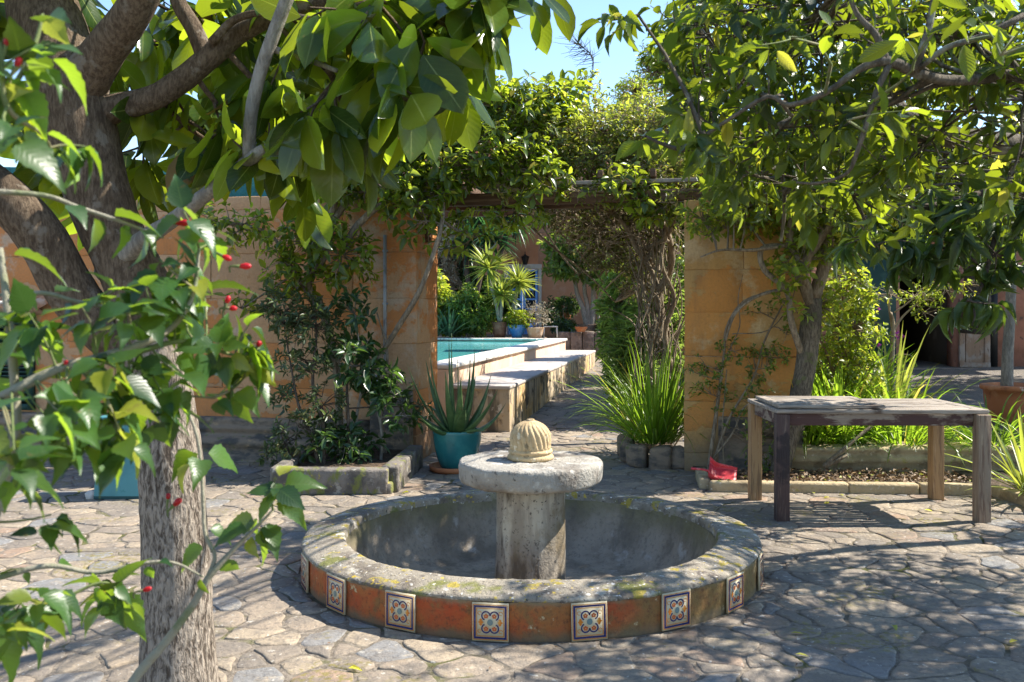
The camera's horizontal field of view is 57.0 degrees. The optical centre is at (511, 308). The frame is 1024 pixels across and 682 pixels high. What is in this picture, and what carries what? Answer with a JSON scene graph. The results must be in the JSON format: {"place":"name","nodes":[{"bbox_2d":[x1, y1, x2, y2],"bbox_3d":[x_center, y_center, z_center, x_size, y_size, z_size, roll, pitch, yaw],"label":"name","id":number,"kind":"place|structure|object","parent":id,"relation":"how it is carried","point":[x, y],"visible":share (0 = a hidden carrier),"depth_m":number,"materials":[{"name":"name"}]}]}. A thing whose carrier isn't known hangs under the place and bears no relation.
{"place":"outdoors","nodes":[
{"label":"outdoors","id":0,"kind":"place"},
{"bbox_2d":[437,334,543,337],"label":"terrace","id":1,"kind":"structure","parent":0,"point":[506,336],"depth_m":25.72,"materials":[{"name":"beige stone"}]},
{"bbox_2d":[437,310,451,335],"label":"agave","id":2,"kind":"object","parent":1,"relation":"on","point":[438,328],"visible":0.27,"depth_m":21.66,"materials":[{"name":"green plant"}]},
{"bbox_2d":[437,266,452,337],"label":"yellow shrub","id":3,"kind":"object","parent":1,"relation":"on","point":[442,286],"visible":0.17,"depth_m":22.31,"materials":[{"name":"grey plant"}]},
{"bbox_2d":[437,218,464,333],"bbox_3d":[-2.109,-1.115,25.010,1.941,3.558,1.923,0,0,-30],"label":"feathery tree","id":4,"kind":"object","parent":1,"relation":"on","point":[449,270],"visible":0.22,"depth_m":24.75,"materials":[{"name":"green plant"}]},
{"bbox_2d":[437,306,471,335],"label":"agave","id":5,"kind":"object","parent":1,"relation":"on","point":[451,326],"visible":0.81,"depth_m":21.70,"materials":[{"name":"green plant"}]},
{"bbox_2d":[437,281,499,337],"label":"round shrub","id":6,"kind":"object","parent":1,"relation":"on","point":[469,303],"visible":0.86,"depth_m":21.93,"materials":[{"name":"green plant"}]},
{"bbox_2d":[445,189,538,334],"bbox_3d":[-0.509,-1.342,24.704,3.028,4.035,1.988,0,0,-21],"label":"dracaena","id":7,"kind":"object","parent":1,"relation":"on","point":[500,243],"visible":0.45,"depth_m":24.45,"materials":[{"name":"green plant"}]},
{"bbox_2d":[440,167,556,333],"bbox_3d":[-0.698,-1.801,25.816,4.476,4.983,3.115,0,0,-24],"label":"leaning tree","id":8,"kind":"object","parent":1,"relation":"on","point":[485,285],"visible":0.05,"depth_m":25.05,"materials":[{"name":"green plant"}]},
{"bbox_2d":[492,322,506,337],"bbox_3d":[-0.291,0.481,22.000,0.361,0.367,0.360,0,0,0],"label":"plant pot","id":9,"kind":"object","parent":1,"relation":"on","point":[499,329],"visible":1,"depth_m":21.87,"materials":[{"name":"brown ceramic"}]},
{"bbox_2d":[461,241,541,321],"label":"yucca","id":10,"kind":"object","parent":9,"relation":"in","point":[502,286],"visible":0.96,"depth_m":21.96,"materials":[{"name":"green plant"}]},
{"bbox_2d":[508,325,524,337],"bbox_3d":[0.116,0.523,22.000,0.445,0.317,0.445,0,0,0],"label":"plant pot","id":11,"kind":"object","parent":1,"relation":"on","point":[518,331],"visible":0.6,"depth_m":21.86,"materials":[{"name":"blue ceramic"}]},
{"bbox_2d":[503,307,534,328],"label":"succulent","id":12,"kind":"object","parent":11,"relation":"in","point":[511,321],"visible":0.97,"depth_m":21.85,"materials":[{"name":"green plant"}]},
{"bbox_2d":[526,327,543,337],"bbox_3d":[0.539,0.548,21.999,0.427,0.234,0.428,0,0,0],"label":"plant pot","id":13,"kind":"object","parent":1,"relation":"on","point":[536,332],"visible":1,"depth_m":21.85,"materials":[{"name":"ceramic"}]},
{"bbox_2d":[523,300,554,327],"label":"twiggy shrub","id":14,"kind":"object","parent":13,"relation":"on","point":[537,313],"visible":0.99,"depth_m":21.97,"materials":[{"name":"grey plant"}]},
{"bbox_2d":[543,326,557,337],"bbox_3d":[0.920,0.547,22.600,0.341,0.271,0.344,0,0,0],"label":"white stand","id":15,"kind":"object","parent":1,"relation":"on","point":[551,326],"visible":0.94,"depth_m":22.44,"materials":[{"name":"paint"}]},
{"bbox_2d":[0,357,1023,681],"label":"paving","id":16,"kind":"structure","parent":0,"point":[952,565],"depth_m":4.69,"materials":[{"name":"stone"}]},
{"bbox_2d":[85,489,94,499],"bbox_3d":[-3.204,1.423,7.196,0.104,0.090,0.098,0,0,-31],"label":"rock","id":17,"kind":"object","parent":16,"relation":"on","point":[89,494],"visible":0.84,"depth_m":7.16,"materials":[{"name":"grey stone"}]},
{"bbox_2d":[94,415,138,498],"bbox_3d":[-2.980,1.133,7.350,0.400,0.625,0.400,0,0,0],"label":"planter","id":18,"kind":"object","parent":16,"relation":"on","point":[127,488],"visible":0.22,"depth_m":7.16,"materials":[{"name":"teal ceramic"}]},
{"bbox_2d":[0,7,327,681],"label":"hibiscus","id":19,"kind":"object","parent":16,"relation":"on","point":[173,310],"visible":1,"depth_m":1.17,"materials":[{"name":"green plant"}]},
{"bbox_2d":[0,196,437,461],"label":"garden wall","id":20,"kind":"structure","parent":16,"relation":"on","point":[413,344],"depth_m":9.12,"materials":[{"name":"paint"}]},
{"bbox_2d":[0,293,47,409],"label":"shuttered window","id":21,"kind":"structure","parent":20,"relation":"attached to","point":[41,302],"depth_m":9.61,"materials":[{"name":"blue glass"}]},
{"bbox_2d":[5,158,266,196],"bbox_3d":[-8.262,-1.275,10.782,12.820,0.650,0.115,0,0,11],"label":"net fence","id":22,"kind":"object","parent":20,"relation":"on","point":[241,191],"visible":0.04,"depth_m":9.69,"materials":[{"name":"green metal"}]},
{"bbox_2d":[371,235,387,382],"bbox_3d":[-1.283,0.025,8.916,0.210,1.450,0.074,0,0,11],"label":"conduit pipe","id":23,"kind":"object","parent":20,"relation":"attached to","point":[384,251],"visible":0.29,"depth_m":8.91,"materials":[{"name":"grey metal"}]},
{"bbox_2d":[192,68,680,455],"bbox_3d":[-0.706,-0.365,8.794,4.489,4.024,1.472,0,0,-12],"label":"climbing vine","id":24,"kind":"object","parent":20,"relation":"attached to","point":[419,179],"visible":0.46,"depth_m":8.50,"materials":[{"name":"green plant"}]},
{"bbox_2d":[0,0,575,681],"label":"fig tree","id":25,"kind":"object","parent":16,"relation":"on","point":[298,108],"visible":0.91,"depth_m":3.38,"materials":[{"name":"green plant"}]},
{"bbox_2d":[270,442,422,494],"bbox_3d":[-1.366,1.355,8.143,1.096,0.230,1.614,0,0,0],"label":"stone planter","id":26,"kind":"object","parent":16,"relation":"on","point":[394,471],"visible":0.62,"depth_m":7.38,"materials":[{"name":"stone"}]},
{"bbox_2d":[250,284,432,466],"bbox_3d":[-1.491,0.603,8.285,1.532,1.643,0.804,0,0,-24],"label":"pittosporum","id":27,"kind":"object","parent":26,"relation":"in","point":[295,321],"visible":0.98,"depth_m":8.06,"materials":[{"name":"green plant"}]},
{"bbox_2d":[300,283,424,464],"bbox_3d":[-1.284,0.630,8.210,1.043,1.728,0.899,0,0,0],"label":"laurel shrub","id":28,"kind":"object","parent":26,"relation":"in","point":[378,394],"visible":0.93,"depth_m":8.15,"materials":[{"name":"green plant"}]},
{"bbox_2d":[349,665,361,670],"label":"fallen leaf","id":29,"kind":"object","parent":16,"relation":"on","point":[355,667],"visible":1,"depth_m":3.77,"materials":[{"name":"yellow plant"}]},
{"bbox_2d":[429,462,458,473],"bbox_3d":[-0.509,1.420,8.440,0.464,0.056,0.464,0,0,0],"label":"plant saucer","id":30,"kind":"object","parent":16,"relation":"on","point":[435,467],"visible":0.36,"depth_m":8.25,"materials":[{"name":"ceramic"}]},
{"bbox_2d":[432,427,481,468],"bbox_3d":[-0.490,1.251,8.419,0.439,0.353,0.440,0,0,0],"label":"glazed pot","id":31,"kind":"object","parent":30,"relation":"on","point":[452,449],"visible":0.7,"depth_m":8.25,"materials":[{"name":"teal ceramic"}]},
{"bbox_2d":[408,333,505,435],"bbox_3d":[-0.496,0.677,8.390,0.885,0.929,0.892,0,0,0],"label":"aloe","id":32,"kind":"object","parent":31,"relation":"in","point":[456,421],"visible":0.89,"depth_m":8.31,"materials":[{"name":"green plant"}]},
{"bbox_2d":[437,338,566,425],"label":"swimming pool","id":33,"kind":"structure","parent":16,"relation":"in","point":[494,360],"depth_m":14.27,"materials":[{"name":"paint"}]},
{"bbox_2d":[437,341,528,360],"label":"pool water","id":34,"kind":"structure","parent":33,"relation":"in","point":[461,348],"depth_m":18.48,"materials":[{"name":"teal liquid"}]},
{"bbox_2d":[13,480,991,676],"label":"leaf crumbs","id":35,"kind":"object","parent":16,"relation":"on","point":[557,646],"visible":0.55,"depth_m":4.82,"materials":[{"name":"plant"}]},
{"bbox_2d":[448,350,595,431],"bbox_3d":[0.533,1.188,15.856,0.757,0.583,9.700,0,0,11],"label":"garden bench","id":36,"kind":"object","parent":16,"relation":"on","point":[526,389],"visible":0.75,"depth_m":12.54,"materials":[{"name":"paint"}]},
{"bbox_2d":[301,418,762,642],"bbox_3d":[0.109,1.147,5.362,2.553,1.052,2.554,0,0,0],"label":"fountain","id":37,"kind":"object","parent":16,"relation":"on","point":[530,538],"visible":1,"depth_m":5.13,"materials":[{"name":"stone"}]},
{"bbox_2d":[425,169,711,242],"bbox_3d":[0.428,0.072,9.946,3.800,2.695,2.400,0,0,11],"label":"pergola","id":38,"kind":"object","parent":16,"relation":"on","point":[476,197],"visible":0.17,"depth_m":8.80,"materials":[{"name":"brown wood"}]},
{"bbox_2d":[476,89,708,445],"bbox_3d":[1.062,-0.389,9.917,2.475,3.749,3.044,0,0,10],"label":"pergola creeper","id":39,"kind":"object","parent":38,"relation":"hanging from","point":[643,260],"visible":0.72,"depth_m":9.37,"materials":[{"name":"green plant"}]},
{"bbox_2d":[555,36,602,114],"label":"bare sprig","id":40,"kind":"object","parent":39,"relation":"attached to","point":[588,89],"visible":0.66,"depth_m":9.79,"materials":[{"name":"green plant"}]},
{"bbox_2d":[558,331,607,356],"bbox_3d":[2.162,0.878,22.997,2.092,0.670,0.274,0,0,0],"label":"stone border","id":41,"kind":"object","parent":16,"relation":"on","point":[585,340],"visible":0.17,"depth_m":22.88,"materials":[{"name":"beige stone"}]},
{"bbox_2d":[575,327,586,331],"bbox_3d":[1.668,0.490,22.800,0.320,0.122,0.319,0,0,0],"label":"plant bowl","id":42,"kind":"object","parent":41,"relation":"on","point":[580,329],"visible":1,"depth_m":22.70,"materials":[{"name":"ceramic"}]},
{"bbox_2d":[590,242,684,425],"bbox_3d":[1.740,0.301,12.680,1.294,2.499,3.576,0,0,0],"label":"oleander","id":43,"kind":"object","parent":16,"relation":"on","point":[614,328],"visible":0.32,"depth_m":12.30,"materials":[{"name":"green plant"}]},
{"bbox_2d":[602,244,684,328],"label":"path shrub","id":44,"kind":"object","parent":16,"relation":"on","point":[680,260],"visible":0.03,"depth_m":14.31,"materials":[{"name":"green plant"}]},
{"bbox_2d":[617,433,683,469],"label":"planter stones","id":45,"kind":"object","parent":16,"relation":"on","point":[630,452],"visible":0.88,"depth_m":8.56,"materials":[{"name":"grey stone"}]},
{"bbox_2d":[635,441,672,452],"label":"soil","id":46,"kind":"structure","parent":45,"relation":"in","point":[650,446],"depth_m":9.16,"materials":[{"name":"brown soil"}]},
{"bbox_2d":[555,333,740,449],"bbox_3d":[1.313,0.727,8.972,2.066,1.106,2.145,0,0,-30],"label":"lily clump","id":47,"kind":"object","parent":46,"relation":"on","point":[661,420],"visible":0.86,"depth_m":8.82,"materials":[{"name":"green plant"}]},
{"bbox_2d":[684,200,804,471],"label":"gate pier","id":48,"kind":"structure","parent":16,"relation":"on","point":[712,281],"depth_m":8.33,"materials":[{"name":"stone"}]},
{"bbox_2d":[684,275,798,472],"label":"rose stems","id":49,"kind":"object","parent":48,"relation":"attached to","point":[722,365],"visible":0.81,"depth_m":8.19,"materials":[{"name":"green plant"}]},
{"bbox_2d":[693,466,971,483],"bbox_3d":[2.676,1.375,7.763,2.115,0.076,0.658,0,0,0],"label":"leaf litter","id":50,"kind":"object","parent":16,"relation":"on","point":[917,477],"visible":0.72,"depth_m":7.73,"materials":[{"name":"brown plant"}]},
{"bbox_2d":[673,88,978,475],"bbox_3d":[2.880,-0.155,8.208,3.008,3.642,1.359,0,0,0],"label":"jasmine tree","id":51,"kind":"object","parent":50,"relation":"on","point":[806,339],"visible":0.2,"depth_m":7.92,"materials":[{"name":"green plant"}]},
{"bbox_2d":[812,265,889,395],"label":"lime shrub","id":52,"kind":"object","parent":16,"relation":"on","point":[846,347],"visible":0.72,"depth_m":8.73,"materials":[{"name":"green plant"}]},
{"bbox_2d":[695,467,1023,506],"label":"bed kerb","id":53,"kind":"structure","parent":16,"relation":"on","point":[703,480],"depth_m":7.39,"materials":[{"name":"stone"}]},
{"bbox_2d":[691,456,736,479],"bbox_3d":[1.641,1.304,7.598,0.385,0.218,0.211,0,0,0],"label":"dustpan","id":54,"kind":"object","parent":53,"relation":"on","point":[716,470],"visible":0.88,"depth_m":7.64,"materials":[{"name":"red plastic"}]},
{"bbox_2d":[747,396,990,523],"bbox_3d":[2.532,1.053,6.784,1.469,0.799,0.858,0,0,0],"label":"wooden table","id":55,"kind":"object","parent":16,"relation":"on","point":[784,413],"visible":1,"depth_m":6.43,"materials":[{"name":"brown wood"}]},
{"bbox_2d":[791,440,1020,475],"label":"raised bed wall","id":56,"kind":"structure","parent":16,"relation":"on","point":[870,457],"depth_m":8.13,"materials":[{"name":"stone"}]},
{"bbox_2d":[956,471,1019,489],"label":"side bed soil","id":57,"kind":"structure","parent":16,"relation":"on","point":[969,474],"depth_m":7.85,"materials":[{"name":"brown soil"}]},
{"bbox_2d":[577,0,1023,267],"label":"citrus tree","id":58,"kind":"object","parent":57,"relation":"on","point":[881,61],"visible":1,"depth_m":2.76,"materials":[{"name":"green plant"}]},
{"bbox_2d":[824,156,1023,343],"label":"loquat tree","id":59,"kind":"object","parent":57,"relation":"on","point":[937,260],"visible":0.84,"depth_m":5.44,"materials":[{"name":"green plant"}]},
{"bbox_2d":[944,407,1023,496],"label":"yucca clump","id":60,"kind":"object","parent":57,"relation":"on","point":[1016,480],"visible":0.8,"depth_m":7.22,"materials":[{"name":"green plant"}]},
{"bbox_2d":[0,0,1023,166],"label":"sky","id":61,"kind":"structure","parent":0,"point":[621,57],"materials":[{"name":"blue"}]},
{"bbox_2d":[675,358,1023,408],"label":"courtyard gravel","id":62,"kind":"structure","parent":0,"point":[973,392],"depth_m":15.48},
{"bbox_2d":[606,2,740,115],"bbox_3d":[2.078,-1.575,11.751,2.606,4.732,1.916,0,0,-27],"label":"mimosa","id":63,"kind":"object","parent":62,"relation":"on","point":[636,83],"visible":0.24,"depth_m":11.30,"materials":[{"name":"green plant"}]},
{"bbox_2d":[643,156,765,257],"bbox_3d":[2.994,-0.967,13.507,2.325,2.676,2.177,0,0,33],"label":"background tree","id":64,"kind":"object","parent":62,"relation":"on","point":[681,235],"visible":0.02,"depth_m":13.21,"materials":[{"name":"green plant"}]},
{"bbox_2d":[814,160,928,333],"bbox_3d":[5.388,-1.137,15.030,3.210,3.098,2.446,0,0,0],"label":"background tree","id":65,"kind":"object","parent":62,"relation":"on","point":[892,230],"visible":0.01,"depth_m":14.84,"materials":[{"name":"green plant"}]},
{"bbox_2d":[892,147,1023,334],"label":"background tree","id":66,"kind":"object","parent":62,"relation":"on","point":[935,233],"depth_m":14.36,"materials":[{"name":"green plant"}]},
{"bbox_2d":[979,382,1023,422],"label":"terracotta pot","id":67,"kind":"object","parent":62,"relation":"on","point":[997,394],"visible":0.65,"depth_m":10.01,"materials":[{"name":"orange ceramic"}]},
{"bbox_2d":[943,199,1023,385],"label":"potted tree","id":68,"kind":"object","parent":67,"relation":"on","point":[1007,369],"visible":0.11,"depth_m":10.15,"materials":[{"name":"green plant"}]},
{"bbox_2d":[871,421,1018,440],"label":"raised bed soil","id":69,"kind":"structure","parent":0,"point":[1001,426],"depth_m":9.55,"materials":[{"name":"brown soil"}]},
{"bbox_2d":[723,364,902,458],"bbox_3d":[2.666,0.901,8.499,1.628,0.901,1.534,0,0,0],"label":"strap plant","id":70,"kind":"object","parent":69,"relation":"on","point":[807,439],"visible":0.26,"depth_m":8.22,"materials":[{"name":"green plant"}]},
{"bbox_2d":[787,354,944,451],"bbox_3d":[3.022,0.811,8.550,1.689,0.881,1.763,0,0,-19],"label":"strap plant","id":71,"kind":"object","parent":69,"relation":"on","point":[838,390],"visible":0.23,"depth_m":8.27,"materials":[{"name":"green plant"}]},
{"bbox_2d":[813,330,934,398],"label":"agapanthus","id":72,"kind":"object","parent":69,"relation":"on","point":[822,381],"visible":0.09,"depth_m":8.94,"materials":[{"name":"green plant"}]},
{"bbox_2d":[821,335,967,398],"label":"agapanthus","id":73,"kind":"object","parent":69,"relation":"on","point":[890,368],"visible":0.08,"depth_m":9.28,"materials":[{"name":"green plant"}]},
{"bbox_2d":[824,324,969,427],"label":"flax plant","id":74,"kind":"object","parent":69,"relation":"on","point":[903,380],"visible":0.37,"depth_m":8.91,"materials":[{"name":"green plant"}]},
{"bbox_2d":[810,359,1018,468],"bbox_3d":[3.505,0.926,8.544,1.913,1.018,1.909,0,0,0],"label":"strap plant","id":75,"kind":"object","parent":69,"relation":"on","point":[899,438],"visible":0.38,"depth_m":8.22,"materials":[{"name":"green plant"}]},
{"bbox_2d":[863,278,993,394],"bbox_3d":[4.202,0.368,9.570,1.329,1.538,0.498,0,0,11],"label":"pink flowered tree","id":76,"kind":"object","parent":69,"relation":"on","point":[893,325],"visible":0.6,"depth_m":9.58,"materials":[{"name":"green plant"}]},
{"bbox_2d":[902,388,1023,465],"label":"strap plant","id":77,"kind":"object","parent":69,"relation":"on","point":[1006,435],"visible":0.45,"depth_m":8.24,"materials":[{"name":"green plant"}]},
{"label":"ground","id":78,"kind":"structure","parent":0,"visible":0},
{"bbox_2d":[379,130,742,337],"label":"house","id":79,"kind":"structure","parent":78,"relation":"on","point":[548,287],"depth_m":28.00,"materials":[{"name":"orange paint"}]},
{"bbox_2d":[507,269,522,333],"bbox_3d":[0.084,-0.066,28.032,0.460,2.232,0.085,0,0,0],"label":"door","id":80,"kind":"structure","parent":79,"relation":"in","point":[520,298],"depth_m":28.03,"materials":[{"name":"blue paint"}]},
{"bbox_2d":[521,252,528,264],"bbox_3d":[0.374,-1.501,27.823,0.225,0.389,0.314,0,0,-30],"label":"wall lantern","id":81,"kind":"object","parent":79,"relation":"attached to","point":[525,258],"depth_m":27.75,"materials":[{"name":"black metal"}]},
{"bbox_2d":[523,269,537,333],"bbox_3d":[0.549,-0.066,28.032,0.460,2.232,0.085,0,0,0],"label":"door","id":82,"kind":"structure","parent":79,"relation":"in","point":[529,299],"depth_m":28.04,"materials":[{"name":"blue paint"}]},
{"bbox_2d":[648,136,1023,377],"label":"outbuilding","id":83,"kind":"structure","parent":78,"relation":"on","point":[960,350],"depth_m":17.50,"materials":[{"name":"stone"}]},
{"bbox_2d":[833,257,895,365],"bbox_3d":[6.533,-0.050,17.470,1.148,2.200,0.050,0,0,0],"label":"green door","id":84,"kind":"structure","parent":83,"relation":"in","point":[878,274],"depth_m":17.45,"materials":[{"name":"teal wood"}]},
{"bbox_2d":[958,298,990,366],"bbox_3d":[8.532,0.440,17.392,0.567,1.270,0.065,0,0,0],"label":"wooden door","id":85,"kind":"structure","parent":83,"relation":"in","point":[970,354],"depth_m":17.37,"materials":[{"name":"brown wood"}]},
{"label":"border soil","id":86,"kind":"structure","parent":0,"visible":0},
{"bbox_2d":[539,295,600,336],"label":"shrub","id":87,"kind":"object","parent":86,"relation":"on","point":[563,324],"visible":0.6,"depth_m":23.64,"materials":[{"name":"green plant"}]},
{"bbox_2d":[536,217,622,330],"bbox_3d":[2.086,-0.926,23.765,2.987,3.010,2.249,0,0,0],"label":"many stemmed tree","id":88,"kind":"object","parent":86,"relation":"on","point":[558,267],"visible":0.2,"depth_m":23.46,"materials":[{"name":"green plant"}]},
{"bbox_3d":[1.386,0.231,24.500,0.305,0.279,0.304,0,0,0],"label":"plant pot","id":89,"kind":"object","parent":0,"visible":0},
{"bbox_2d":[550,292,579,317],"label":"potted shrub","id":90,"kind":"object","parent":89,"relation":"in","point":[570,307],"visible":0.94,"depth_m":24.36,"materials":[{"name":"green plant"}]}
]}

